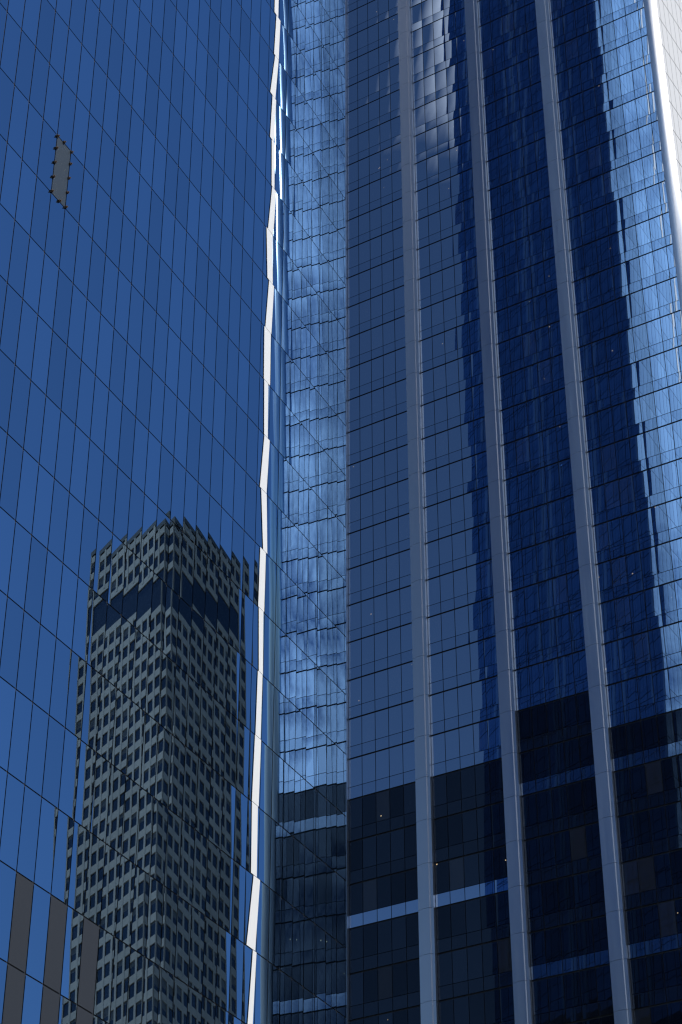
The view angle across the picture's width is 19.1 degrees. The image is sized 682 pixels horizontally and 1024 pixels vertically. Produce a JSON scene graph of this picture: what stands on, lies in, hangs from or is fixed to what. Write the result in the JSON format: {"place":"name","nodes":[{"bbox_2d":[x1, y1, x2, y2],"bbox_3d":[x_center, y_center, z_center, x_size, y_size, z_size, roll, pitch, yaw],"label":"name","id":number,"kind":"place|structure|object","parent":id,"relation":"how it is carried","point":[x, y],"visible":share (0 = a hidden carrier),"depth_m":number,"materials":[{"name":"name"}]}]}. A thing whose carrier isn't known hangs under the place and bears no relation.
{"place":"outdoors","nodes":[
{"label":"outdoors","id":0,"kind":"place"},
{"bbox_2d":[247,0,279,1023],"bbox_3d":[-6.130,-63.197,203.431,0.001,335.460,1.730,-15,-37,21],"label":"light reflection","id":1,"kind":"object","parent":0,"point":[252,931],"visible":1,"depth_m":159.26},
{"bbox_3d":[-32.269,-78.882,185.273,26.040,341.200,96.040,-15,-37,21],"label":"tower","id":2,"kind":"object","parent":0,"visible":0},
{"bbox_2d":[0,0,346,1023],"bbox_3d":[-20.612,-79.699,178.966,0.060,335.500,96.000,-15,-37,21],"label":"glass skyscraper","id":3,"kind":"structure","parent":2,"relation":"attached to","point":[134,282],"depth_m":145.95,"materials":[{"name":"blue glass"}]},
{"bbox_2d":[51,134,73,208],"bbox_3d":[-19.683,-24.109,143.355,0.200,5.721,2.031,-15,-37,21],"label":"panel clips","id":4,"kind":"object","parent":3,"relation":"attached to","point":[69,177],"visible":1,"depth_m":143.32,"materials":[{"name":"brown metal"}]},
{"bbox_3d":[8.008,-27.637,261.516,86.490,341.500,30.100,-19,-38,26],"label":"tower","id":5,"kind":"object","parent":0,"visible":0},
{"bbox_2d":[345,0,681,1023],"bbox_3d":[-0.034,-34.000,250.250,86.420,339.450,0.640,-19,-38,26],"label":"tower","id":6,"kind":"structure","parent":5,"relation":"attached to","point":[513,582],"depth_m":213.17,"materials":[{"name":"blue glass"}]},
{"bbox_2d":[643,0,681,316],"bbox_3d":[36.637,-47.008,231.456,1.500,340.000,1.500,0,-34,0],"label":"building edge trim","id":7,"kind":"structure","parent":6,"relation":"attached to","point":[664,122],"depth_m":227.62,"materials":[{"name":"white metal"}]},
{"bbox_2d":[656,0,681,201],"bbox_3d":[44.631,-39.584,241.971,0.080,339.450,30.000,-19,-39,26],"label":"tower side","id":8,"kind":"structure","parent":5,"relation":"attached to","point":[670,17],"depth_m":241.28,"materials":[{"name":"white"}]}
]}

